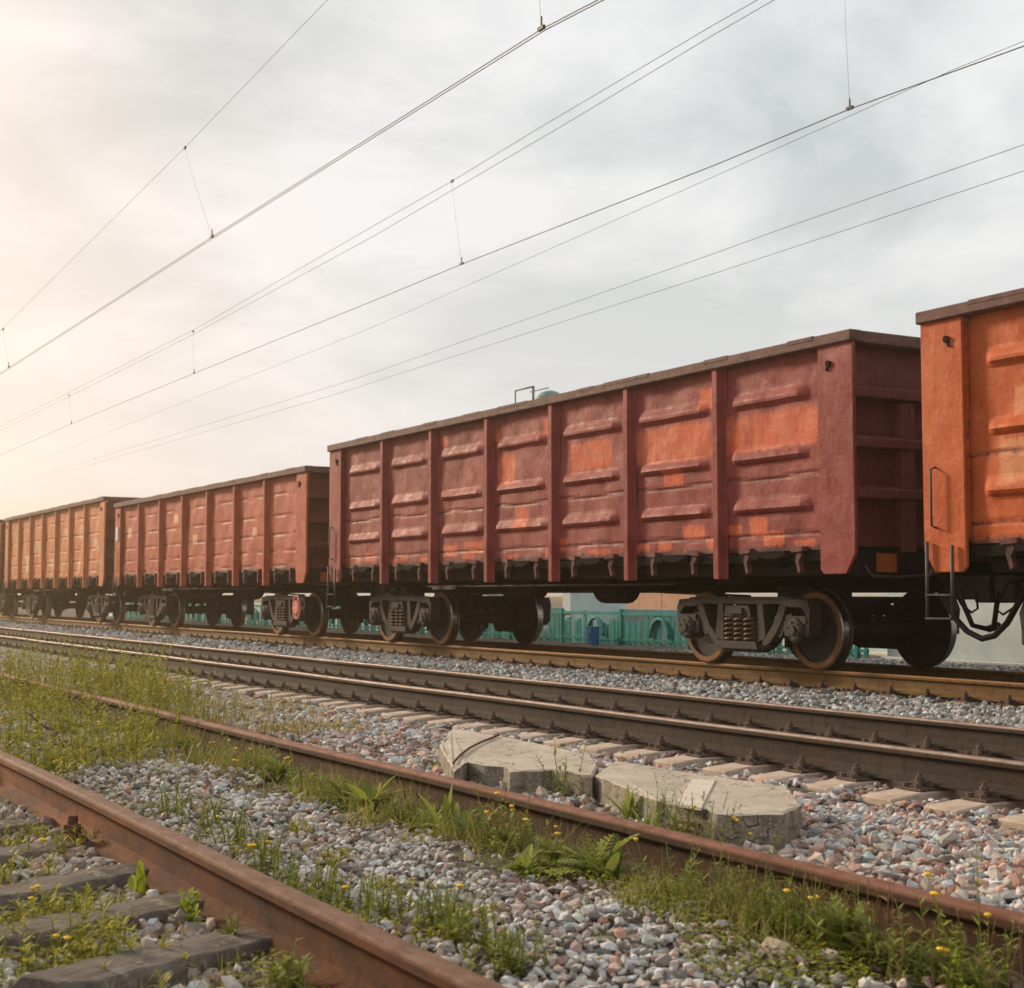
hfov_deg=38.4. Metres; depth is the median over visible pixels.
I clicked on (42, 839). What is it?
flowering weed
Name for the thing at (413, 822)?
leafy weed
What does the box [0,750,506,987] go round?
rail
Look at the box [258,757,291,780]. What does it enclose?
leafy weed
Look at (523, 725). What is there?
sleeper
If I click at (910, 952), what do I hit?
leafy weed
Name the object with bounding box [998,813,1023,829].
sleeper
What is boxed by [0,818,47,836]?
sleeper
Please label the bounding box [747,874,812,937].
flowering weed
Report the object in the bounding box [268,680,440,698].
sleeper
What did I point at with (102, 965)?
flowering weed
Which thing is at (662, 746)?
sleeper
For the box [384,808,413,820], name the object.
leafy weed
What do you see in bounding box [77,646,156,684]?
flowering weed
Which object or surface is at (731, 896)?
leafy weed
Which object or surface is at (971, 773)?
rail
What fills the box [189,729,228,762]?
flowering weed
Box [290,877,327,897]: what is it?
flowering weed
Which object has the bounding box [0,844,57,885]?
flowering weed
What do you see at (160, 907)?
sleeper
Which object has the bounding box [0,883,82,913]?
flowering weed
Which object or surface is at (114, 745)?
flowering weed
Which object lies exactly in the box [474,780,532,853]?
flowering weed
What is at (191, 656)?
sleeper
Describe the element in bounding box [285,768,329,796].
flowering weed
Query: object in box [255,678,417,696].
sleeper
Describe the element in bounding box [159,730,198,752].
flowering weed
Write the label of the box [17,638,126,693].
flowering weed
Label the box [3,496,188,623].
freight wagon
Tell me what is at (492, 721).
sleeper
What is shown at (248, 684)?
sleeper
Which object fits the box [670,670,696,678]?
sleeper
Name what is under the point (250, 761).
leafy weed
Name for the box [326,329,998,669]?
freight wagon
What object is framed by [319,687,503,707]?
sleeper
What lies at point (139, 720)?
flowering weed
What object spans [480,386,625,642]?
storage tank
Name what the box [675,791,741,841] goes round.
flowering weed
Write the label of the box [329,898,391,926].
flowering weed
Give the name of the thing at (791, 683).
sleeper
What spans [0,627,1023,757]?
rail
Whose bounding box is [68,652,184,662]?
sleeper
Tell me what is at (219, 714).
flowering weed
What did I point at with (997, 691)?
rail
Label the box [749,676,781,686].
sleeper
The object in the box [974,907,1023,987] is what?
flowering weed
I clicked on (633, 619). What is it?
wall
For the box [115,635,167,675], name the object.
flowering weed
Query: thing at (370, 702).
sleeper
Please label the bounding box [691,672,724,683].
sleeper
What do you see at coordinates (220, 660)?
sleeper
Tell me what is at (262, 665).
sleeper
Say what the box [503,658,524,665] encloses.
sleeper
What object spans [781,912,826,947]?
leafy weed
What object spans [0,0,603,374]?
overhead line
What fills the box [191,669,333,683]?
sleeper
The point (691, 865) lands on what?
flowering weed
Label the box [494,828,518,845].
leafy weed
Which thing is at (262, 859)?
flowering weed
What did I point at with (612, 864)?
leafy weed
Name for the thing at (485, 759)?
concrete slab
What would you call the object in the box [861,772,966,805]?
sleeper
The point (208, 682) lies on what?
flowering weed
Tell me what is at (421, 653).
sleeper
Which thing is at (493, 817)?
flowering weed
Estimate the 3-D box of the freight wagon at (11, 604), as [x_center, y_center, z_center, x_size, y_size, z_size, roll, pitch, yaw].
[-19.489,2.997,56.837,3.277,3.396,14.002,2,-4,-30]
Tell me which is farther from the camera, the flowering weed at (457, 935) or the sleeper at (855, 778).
the sleeper at (855, 778)
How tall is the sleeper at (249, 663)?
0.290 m
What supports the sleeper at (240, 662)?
on the ground at (508, 856)
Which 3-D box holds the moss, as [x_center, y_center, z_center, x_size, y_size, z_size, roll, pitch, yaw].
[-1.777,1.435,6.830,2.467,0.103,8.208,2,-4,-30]
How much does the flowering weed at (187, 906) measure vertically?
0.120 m
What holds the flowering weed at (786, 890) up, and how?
on the ground at (508, 856)
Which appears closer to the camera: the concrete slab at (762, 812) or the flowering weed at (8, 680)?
the concrete slab at (762, 812)
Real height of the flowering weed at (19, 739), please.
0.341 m
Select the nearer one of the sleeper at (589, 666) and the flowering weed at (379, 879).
the flowering weed at (379, 879)
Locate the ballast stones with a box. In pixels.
[0,620,1023,987]
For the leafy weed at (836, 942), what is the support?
on the ground at (508, 856)
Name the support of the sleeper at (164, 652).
on the ground at (508, 856)
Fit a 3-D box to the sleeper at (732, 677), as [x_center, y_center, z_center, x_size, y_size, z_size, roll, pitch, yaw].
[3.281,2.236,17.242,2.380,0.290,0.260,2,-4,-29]
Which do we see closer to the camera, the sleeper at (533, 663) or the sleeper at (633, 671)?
the sleeper at (633, 671)
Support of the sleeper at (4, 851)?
on the ground at (508, 856)
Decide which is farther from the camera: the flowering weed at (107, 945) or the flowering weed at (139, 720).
the flowering weed at (139, 720)
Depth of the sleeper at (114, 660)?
22.36 m
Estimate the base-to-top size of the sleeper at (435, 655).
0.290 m
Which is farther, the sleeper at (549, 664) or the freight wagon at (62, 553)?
the freight wagon at (62, 553)
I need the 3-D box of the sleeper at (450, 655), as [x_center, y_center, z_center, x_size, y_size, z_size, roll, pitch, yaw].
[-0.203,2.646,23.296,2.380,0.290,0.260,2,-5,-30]
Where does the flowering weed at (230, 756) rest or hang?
on the ground at (508, 856)
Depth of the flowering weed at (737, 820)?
5.42 m
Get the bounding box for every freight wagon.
[0,519,69,616]
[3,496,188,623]
[111,465,387,636]
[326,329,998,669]
[915,288,1023,644]
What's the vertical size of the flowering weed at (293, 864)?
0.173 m
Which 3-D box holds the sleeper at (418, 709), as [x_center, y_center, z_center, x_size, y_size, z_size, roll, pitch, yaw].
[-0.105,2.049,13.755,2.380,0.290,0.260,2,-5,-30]
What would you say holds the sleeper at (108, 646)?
on the ground at (508, 856)
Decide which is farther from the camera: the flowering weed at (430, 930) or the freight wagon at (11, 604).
the freight wagon at (11, 604)
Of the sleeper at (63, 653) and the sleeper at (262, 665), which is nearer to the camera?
the sleeper at (262, 665)
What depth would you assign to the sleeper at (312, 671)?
18.67 m
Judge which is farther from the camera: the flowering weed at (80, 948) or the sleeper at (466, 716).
the sleeper at (466, 716)
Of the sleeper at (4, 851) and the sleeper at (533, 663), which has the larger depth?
the sleeper at (533, 663)
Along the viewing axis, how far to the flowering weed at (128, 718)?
10.26 m
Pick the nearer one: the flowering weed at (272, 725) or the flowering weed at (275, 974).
the flowering weed at (275, 974)
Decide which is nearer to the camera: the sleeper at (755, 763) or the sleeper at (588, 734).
the sleeper at (755, 763)
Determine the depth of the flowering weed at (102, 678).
13.24 m
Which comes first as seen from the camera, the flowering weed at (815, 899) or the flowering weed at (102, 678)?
the flowering weed at (815, 899)
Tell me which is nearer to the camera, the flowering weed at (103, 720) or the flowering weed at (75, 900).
the flowering weed at (75, 900)
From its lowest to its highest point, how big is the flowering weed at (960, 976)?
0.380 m
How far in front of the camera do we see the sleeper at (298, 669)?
19.08 m
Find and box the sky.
[0,0,1023,596]
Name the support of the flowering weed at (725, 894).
on the ground at (508, 856)
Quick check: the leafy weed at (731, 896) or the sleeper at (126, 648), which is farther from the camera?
the sleeper at (126, 648)
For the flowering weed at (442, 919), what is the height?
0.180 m
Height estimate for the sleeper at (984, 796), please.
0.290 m
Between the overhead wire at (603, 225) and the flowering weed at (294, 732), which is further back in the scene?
the overhead wire at (603, 225)
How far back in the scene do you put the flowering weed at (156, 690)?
11.47 m
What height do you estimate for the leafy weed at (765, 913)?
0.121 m
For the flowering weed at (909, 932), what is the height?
0.275 m
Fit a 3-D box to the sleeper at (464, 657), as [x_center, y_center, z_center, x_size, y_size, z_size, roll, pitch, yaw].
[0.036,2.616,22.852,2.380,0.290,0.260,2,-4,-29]
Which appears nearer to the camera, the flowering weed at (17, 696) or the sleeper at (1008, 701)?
the flowering weed at (17, 696)
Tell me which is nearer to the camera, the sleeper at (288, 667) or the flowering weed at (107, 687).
the flowering weed at (107, 687)
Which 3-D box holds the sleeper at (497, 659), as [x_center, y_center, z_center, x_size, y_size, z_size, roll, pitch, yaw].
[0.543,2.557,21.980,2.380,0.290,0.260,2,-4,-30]
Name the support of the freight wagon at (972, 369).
on the rail at (997, 691)
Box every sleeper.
[0,641,85,647]
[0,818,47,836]
[0,838,94,869]
[0,864,149,922]
[0,891,204,962]
[2,642,97,649]
[3,643,103,650]
[12,925,272,987]
[14,644,110,650]
[26,646,129,653]
[30,647,135,655]
[42,650,155,657]
[43,648,142,655]
[49,649,158,658]
[59,650,171,660]
[60,651,181,661]
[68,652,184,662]
[74,653,199,664]
[88,654,203,665]
[91,655,213,666]
[104,656,222,666]
[111,657,238,667]
[124,659,243,668]
[126,660,254,670]
[145,661,272,671]
[146,663,280,674]
[156,664,292,676]
[167,665,306,679]
[175,667,318,680]
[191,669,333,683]
[202,670,347,684]
[210,672,364,687]
[222,674,381,691]
[237,676,403,693]
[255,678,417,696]
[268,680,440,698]
[283,682,457,700]
[302,684,482,703]
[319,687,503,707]
[336,689,527,709]
[356,692,554,714]
[381,695,580,719]
[401,650,415,655]
[402,698,610,722]
[412,651,427,656]
[427,652,447,658]
[427,701,640,725]
[444,653,461,659]
[451,654,473,661]
[452,704,673,729]
[470,655,489,661]
[481,708,706,735]
[485,656,501,663]
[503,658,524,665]
[508,712,743,739]
[523,659,542,667]
[537,660,561,668]
[543,716,784,746]
[552,662,585,669]
[579,721,825,754]
[580,663,601,671]
[603,665,625,672]
[613,726,869,761]
[626,667,650,674]
[645,668,671,676]
[652,731,921,768]
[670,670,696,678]
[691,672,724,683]
[702,736,964,775]
[712,674,751,683]
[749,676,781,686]
[749,742,1023,783]
[768,678,812,689]
[797,681,845,691]
[800,761,1023,792]
[840,683,865,693]
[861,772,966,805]
[876,686,917,697]
[904,689,950,700]
[923,782,1023,815]
[939,692,991,705]
[988,695,1023,707]
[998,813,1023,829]
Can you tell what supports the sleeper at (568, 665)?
on the ground at (508, 856)
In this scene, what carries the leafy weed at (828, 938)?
on the ground at (508, 856)
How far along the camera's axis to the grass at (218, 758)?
6.38 m
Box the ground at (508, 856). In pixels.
[0,596,1023,987]
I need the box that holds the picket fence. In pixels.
[112,603,868,658]
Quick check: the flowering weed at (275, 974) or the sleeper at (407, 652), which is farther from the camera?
the sleeper at (407, 652)
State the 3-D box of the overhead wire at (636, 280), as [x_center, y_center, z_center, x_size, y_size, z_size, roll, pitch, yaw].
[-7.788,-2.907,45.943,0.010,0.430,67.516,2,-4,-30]
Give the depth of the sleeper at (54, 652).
25.66 m
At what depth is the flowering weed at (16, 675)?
12.98 m
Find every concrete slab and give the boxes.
[439,728,598,797]
[594,761,802,849]
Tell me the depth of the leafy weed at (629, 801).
6.01 m
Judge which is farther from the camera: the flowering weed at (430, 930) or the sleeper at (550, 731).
the sleeper at (550, 731)
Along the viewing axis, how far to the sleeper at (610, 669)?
18.94 m
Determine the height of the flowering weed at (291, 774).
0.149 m
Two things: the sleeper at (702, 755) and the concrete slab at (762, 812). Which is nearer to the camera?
the concrete slab at (762, 812)
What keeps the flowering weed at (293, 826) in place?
on the ground at (508, 856)
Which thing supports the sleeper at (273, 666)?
on the ground at (508, 856)
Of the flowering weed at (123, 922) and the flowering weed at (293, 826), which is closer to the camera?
the flowering weed at (123, 922)
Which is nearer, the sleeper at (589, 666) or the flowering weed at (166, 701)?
the flowering weed at (166, 701)
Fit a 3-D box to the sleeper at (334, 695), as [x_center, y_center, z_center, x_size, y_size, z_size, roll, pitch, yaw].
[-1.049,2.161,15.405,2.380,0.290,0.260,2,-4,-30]
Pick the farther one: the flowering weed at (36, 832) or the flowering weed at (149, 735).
the flowering weed at (149, 735)
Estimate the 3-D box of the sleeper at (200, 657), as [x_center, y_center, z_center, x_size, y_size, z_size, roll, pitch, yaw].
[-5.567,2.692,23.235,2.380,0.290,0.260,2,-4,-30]
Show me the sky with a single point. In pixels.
(98, 98)
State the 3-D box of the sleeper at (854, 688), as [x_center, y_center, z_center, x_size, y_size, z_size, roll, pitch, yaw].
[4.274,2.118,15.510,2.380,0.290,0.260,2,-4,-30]
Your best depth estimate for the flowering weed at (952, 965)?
3.71 m
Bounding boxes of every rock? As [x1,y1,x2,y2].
[759,936,800,959]
[813,948,843,962]
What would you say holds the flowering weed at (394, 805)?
on the ground at (508, 856)
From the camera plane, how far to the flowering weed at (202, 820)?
6.23 m
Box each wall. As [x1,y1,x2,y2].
[109,603,887,655]
[626,593,695,608]
[881,593,1023,665]
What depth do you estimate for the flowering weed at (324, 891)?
4.85 m
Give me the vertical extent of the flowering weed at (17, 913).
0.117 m
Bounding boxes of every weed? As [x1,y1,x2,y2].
[0,648,43,699]
[0,653,92,706]
[0,677,49,712]
[0,680,88,714]
[0,696,74,745]
[0,712,59,767]
[0,830,71,867]
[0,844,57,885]
[0,883,62,923]
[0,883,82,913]
[0,890,97,931]
[0,905,94,967]
[1,810,49,846]
[2,629,61,675]
[6,721,142,771]
[11,882,113,916]
[13,699,80,735]
[13,899,109,971]
[14,662,98,715]
[15,696,132,748]
[15,730,94,781]
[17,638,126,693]
[18,682,97,726]
[23,694,125,751]
[35,635,92,679]
[39,823,102,846]
[42,638,161,696]
[42,713,160,764]
[53,916,168,965]
[63,689,183,733]
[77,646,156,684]
[77,902,172,950]
[82,937,194,987]
[84,654,190,703]
[96,717,203,763]
[100,686,184,740]
[103,653,219,694]
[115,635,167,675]
[122,653,205,712]
[128,860,145,895]
[141,631,174,679]
[143,669,209,715]
[155,772,196,819]
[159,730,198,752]
[166,887,205,923]
[178,788,224,830]
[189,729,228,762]
[203,797,259,850]
[207,705,232,723]
[207,738,259,765]
[218,908,250,934]
[226,749,258,769]
[227,836,281,860]
[232,748,302,783]
[234,745,277,772]
[243,822,293,879]
[251,935,321,987]
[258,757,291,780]
[259,710,287,737]
[270,847,342,900]
[281,717,303,742]
[281,762,346,791]
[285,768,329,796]
[286,856,339,902]
[287,819,313,838]
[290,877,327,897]
[299,864,377,913]
[302,840,352,868]
[309,774,373,804]
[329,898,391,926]
[330,867,408,924]
[339,774,411,813]
[366,790,433,827]
[372,873,414,895]
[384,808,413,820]
[387,913,474,942]
[392,877,463,926]
[398,813,421,833]
[402,804,442,834]
[410,879,493,936]
[418,784,482,835]
[423,759,440,769]
[439,806,510,841]
[439,883,500,949]
[444,901,498,923]
[459,909,526,973]
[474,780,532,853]
[479,916,562,979]
[481,801,506,843]
[487,812,566,855]
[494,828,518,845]
[498,844,551,876]
[533,836,583,864]
[536,743,588,796]
[547,832,639,875]
[580,834,648,879]
[602,785,640,819]
[622,787,704,835]
[631,807,663,824]
[632,832,741,910]
[646,876,682,900]
[651,785,736,841]
[665,843,779,917]
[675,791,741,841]
[708,861,836,931]
[709,894,760,918]
[732,816,782,853]
[732,877,868,950]
[734,866,850,947]
[746,900,800,933]
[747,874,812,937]
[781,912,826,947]
[785,881,883,947]
[808,913,860,951]
[816,894,874,948]
[826,915,889,961]
[843,910,908,987]
[849,869,969,980]
[855,898,969,984]
[862,899,910,979]
[872,939,925,973]
[882,894,1021,987]
[894,945,953,985]
[922,912,997,987]
[924,843,994,987]
[931,929,1016,987]
[954,960,1004,987]
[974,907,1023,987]
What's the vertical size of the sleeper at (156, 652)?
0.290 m
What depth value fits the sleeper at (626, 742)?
10.37 m
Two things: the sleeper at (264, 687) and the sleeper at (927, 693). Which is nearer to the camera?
the sleeper at (927, 693)
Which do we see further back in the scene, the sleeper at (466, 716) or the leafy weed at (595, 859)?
the sleeper at (466, 716)
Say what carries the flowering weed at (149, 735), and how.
on the ground at (508, 856)
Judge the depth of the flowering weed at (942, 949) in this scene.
3.73 m
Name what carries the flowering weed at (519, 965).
on the ground at (508, 856)
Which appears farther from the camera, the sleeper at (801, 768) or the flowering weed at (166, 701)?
the flowering weed at (166, 701)
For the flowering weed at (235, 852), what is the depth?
5.53 m
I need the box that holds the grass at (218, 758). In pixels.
[0,644,873,987]
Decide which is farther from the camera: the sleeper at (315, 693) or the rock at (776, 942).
the sleeper at (315, 693)
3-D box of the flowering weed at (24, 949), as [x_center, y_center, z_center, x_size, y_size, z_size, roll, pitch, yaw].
[-1.243,1.211,4.018,0.275,0.159,0.290,2,-4,-30]
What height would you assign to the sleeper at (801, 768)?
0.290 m
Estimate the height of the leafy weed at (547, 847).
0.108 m
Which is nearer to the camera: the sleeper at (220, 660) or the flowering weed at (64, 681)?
the flowering weed at (64, 681)
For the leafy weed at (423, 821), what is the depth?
6.26 m
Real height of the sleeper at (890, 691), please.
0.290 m
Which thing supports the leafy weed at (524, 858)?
on the ground at (508, 856)
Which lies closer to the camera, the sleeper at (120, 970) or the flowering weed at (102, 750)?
the sleeper at (120, 970)
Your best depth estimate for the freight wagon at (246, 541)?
30.05 m
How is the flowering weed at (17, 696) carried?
on the ground at (508, 856)
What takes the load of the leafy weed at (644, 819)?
on the ground at (508, 856)
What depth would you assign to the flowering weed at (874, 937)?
3.90 m
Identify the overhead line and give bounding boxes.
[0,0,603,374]
[0,0,1023,454]
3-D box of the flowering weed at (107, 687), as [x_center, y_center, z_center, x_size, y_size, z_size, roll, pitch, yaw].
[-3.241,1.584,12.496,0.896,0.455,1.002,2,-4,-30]
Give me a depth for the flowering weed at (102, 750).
8.84 m
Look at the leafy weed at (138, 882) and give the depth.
4.92 m
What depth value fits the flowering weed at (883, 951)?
3.92 m
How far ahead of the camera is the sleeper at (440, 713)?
12.84 m
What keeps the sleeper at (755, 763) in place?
on the ground at (508, 856)
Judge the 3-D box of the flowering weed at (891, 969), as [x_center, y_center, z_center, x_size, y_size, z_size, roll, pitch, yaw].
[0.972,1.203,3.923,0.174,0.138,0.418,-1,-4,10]
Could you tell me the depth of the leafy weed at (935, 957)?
3.75 m
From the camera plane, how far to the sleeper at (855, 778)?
8.32 m
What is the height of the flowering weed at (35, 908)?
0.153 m
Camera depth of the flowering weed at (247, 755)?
8.04 m
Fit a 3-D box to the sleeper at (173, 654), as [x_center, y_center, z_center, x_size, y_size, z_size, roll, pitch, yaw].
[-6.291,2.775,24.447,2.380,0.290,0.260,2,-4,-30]
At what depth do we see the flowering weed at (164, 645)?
14.84 m
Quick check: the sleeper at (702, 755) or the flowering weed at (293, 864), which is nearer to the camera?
the flowering weed at (293, 864)
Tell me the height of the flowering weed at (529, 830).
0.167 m
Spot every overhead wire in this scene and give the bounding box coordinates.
[1,41,1023,475]
[36,144,1023,476]
[38,171,1022,479]
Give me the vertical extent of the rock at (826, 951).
0.042 m
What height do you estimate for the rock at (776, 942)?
0.054 m
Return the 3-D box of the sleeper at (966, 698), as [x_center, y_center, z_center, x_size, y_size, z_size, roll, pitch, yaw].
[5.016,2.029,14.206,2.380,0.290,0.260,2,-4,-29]
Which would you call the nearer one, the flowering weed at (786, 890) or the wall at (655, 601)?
the flowering weed at (786, 890)
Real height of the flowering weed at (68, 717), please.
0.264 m
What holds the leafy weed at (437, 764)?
on the ground at (508, 856)
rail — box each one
[0,613,1023,682]
[0,616,1023,703]
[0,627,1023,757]
[0,635,1023,799]
[0,672,1023,975]
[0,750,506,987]
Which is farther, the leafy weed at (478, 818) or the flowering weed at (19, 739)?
the flowering weed at (19, 739)
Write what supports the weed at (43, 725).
on the ground at (508, 856)
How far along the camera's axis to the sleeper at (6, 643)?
29.37 m
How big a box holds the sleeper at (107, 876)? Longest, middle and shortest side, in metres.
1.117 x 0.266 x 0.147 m
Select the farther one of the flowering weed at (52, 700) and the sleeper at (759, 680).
the sleeper at (759, 680)
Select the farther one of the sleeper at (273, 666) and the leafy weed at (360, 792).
the sleeper at (273, 666)
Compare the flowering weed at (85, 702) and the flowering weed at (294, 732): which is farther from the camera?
the flowering weed at (85, 702)
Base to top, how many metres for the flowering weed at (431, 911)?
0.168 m
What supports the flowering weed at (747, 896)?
on the ground at (508, 856)
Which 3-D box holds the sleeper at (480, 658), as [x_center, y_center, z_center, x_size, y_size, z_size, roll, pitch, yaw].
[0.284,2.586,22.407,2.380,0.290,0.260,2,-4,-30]
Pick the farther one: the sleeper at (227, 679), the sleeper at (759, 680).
the sleeper at (227, 679)
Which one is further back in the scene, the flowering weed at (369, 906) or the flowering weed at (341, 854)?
the flowering weed at (341, 854)
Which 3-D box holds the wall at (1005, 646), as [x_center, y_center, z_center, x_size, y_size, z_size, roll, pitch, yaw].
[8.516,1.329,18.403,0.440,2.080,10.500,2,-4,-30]
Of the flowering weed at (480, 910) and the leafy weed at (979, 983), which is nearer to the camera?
the leafy weed at (979, 983)
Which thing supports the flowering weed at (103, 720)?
on the ground at (508, 856)
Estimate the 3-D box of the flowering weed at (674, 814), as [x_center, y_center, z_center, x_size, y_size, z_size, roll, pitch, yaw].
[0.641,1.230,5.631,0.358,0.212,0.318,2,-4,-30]
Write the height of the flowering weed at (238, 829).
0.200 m
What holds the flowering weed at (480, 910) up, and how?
on the ground at (508, 856)
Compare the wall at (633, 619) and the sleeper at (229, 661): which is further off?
the wall at (633, 619)
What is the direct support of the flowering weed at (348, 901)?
on the ground at (508, 856)
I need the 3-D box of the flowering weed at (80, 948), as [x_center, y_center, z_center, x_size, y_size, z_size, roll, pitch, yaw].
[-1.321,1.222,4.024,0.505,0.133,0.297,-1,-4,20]
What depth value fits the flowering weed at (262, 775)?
7.76 m
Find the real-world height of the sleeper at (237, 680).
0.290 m
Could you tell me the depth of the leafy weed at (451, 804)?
6.10 m
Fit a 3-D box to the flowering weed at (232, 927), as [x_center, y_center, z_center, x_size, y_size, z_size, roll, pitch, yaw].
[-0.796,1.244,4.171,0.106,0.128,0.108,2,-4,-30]
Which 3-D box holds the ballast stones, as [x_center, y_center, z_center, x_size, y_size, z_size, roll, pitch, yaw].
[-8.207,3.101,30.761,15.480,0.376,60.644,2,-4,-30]
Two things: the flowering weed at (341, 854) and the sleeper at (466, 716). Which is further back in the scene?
the sleeper at (466, 716)
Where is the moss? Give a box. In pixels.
[0,724,952,987]
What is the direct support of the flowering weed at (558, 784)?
on the ground at (508, 856)
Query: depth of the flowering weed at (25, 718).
9.97 m
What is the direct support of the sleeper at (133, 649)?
on the ground at (508, 856)
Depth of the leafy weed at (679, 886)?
4.71 m
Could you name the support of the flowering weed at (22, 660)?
on the ground at (508, 856)
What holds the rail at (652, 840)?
on the ground at (508, 856)
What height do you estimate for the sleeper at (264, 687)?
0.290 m
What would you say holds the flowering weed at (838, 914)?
on the ground at (508, 856)
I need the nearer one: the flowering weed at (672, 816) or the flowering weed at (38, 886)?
the flowering weed at (38, 886)
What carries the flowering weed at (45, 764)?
on the ground at (508, 856)
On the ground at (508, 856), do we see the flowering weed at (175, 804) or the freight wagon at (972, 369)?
the flowering weed at (175, 804)
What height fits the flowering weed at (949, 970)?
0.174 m
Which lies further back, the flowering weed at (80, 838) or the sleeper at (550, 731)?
the sleeper at (550, 731)
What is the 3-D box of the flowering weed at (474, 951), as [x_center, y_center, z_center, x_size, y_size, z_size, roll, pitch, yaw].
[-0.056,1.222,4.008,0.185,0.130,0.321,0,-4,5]
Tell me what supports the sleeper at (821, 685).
on the ground at (508, 856)
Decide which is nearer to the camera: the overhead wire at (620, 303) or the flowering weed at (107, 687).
the flowering weed at (107, 687)
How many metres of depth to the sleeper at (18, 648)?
28.13 m
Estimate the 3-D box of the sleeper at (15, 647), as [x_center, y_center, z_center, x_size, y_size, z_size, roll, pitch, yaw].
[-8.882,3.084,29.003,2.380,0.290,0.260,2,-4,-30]
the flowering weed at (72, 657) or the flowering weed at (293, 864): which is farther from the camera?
the flowering weed at (72, 657)
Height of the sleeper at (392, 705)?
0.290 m
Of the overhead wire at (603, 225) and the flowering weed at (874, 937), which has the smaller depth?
the flowering weed at (874, 937)
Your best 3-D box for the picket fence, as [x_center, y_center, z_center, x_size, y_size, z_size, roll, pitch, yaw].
[-5.623,3.532,42.305,0.110,0.720,44.800,2,-4,-30]
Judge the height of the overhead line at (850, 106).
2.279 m
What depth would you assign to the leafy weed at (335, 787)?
6.97 m
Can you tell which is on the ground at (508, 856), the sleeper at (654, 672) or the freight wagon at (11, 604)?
the sleeper at (654, 672)
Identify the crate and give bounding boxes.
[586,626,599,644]
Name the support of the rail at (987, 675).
on the ground at (508, 856)
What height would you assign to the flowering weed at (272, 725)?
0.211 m
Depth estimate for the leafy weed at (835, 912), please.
4.04 m

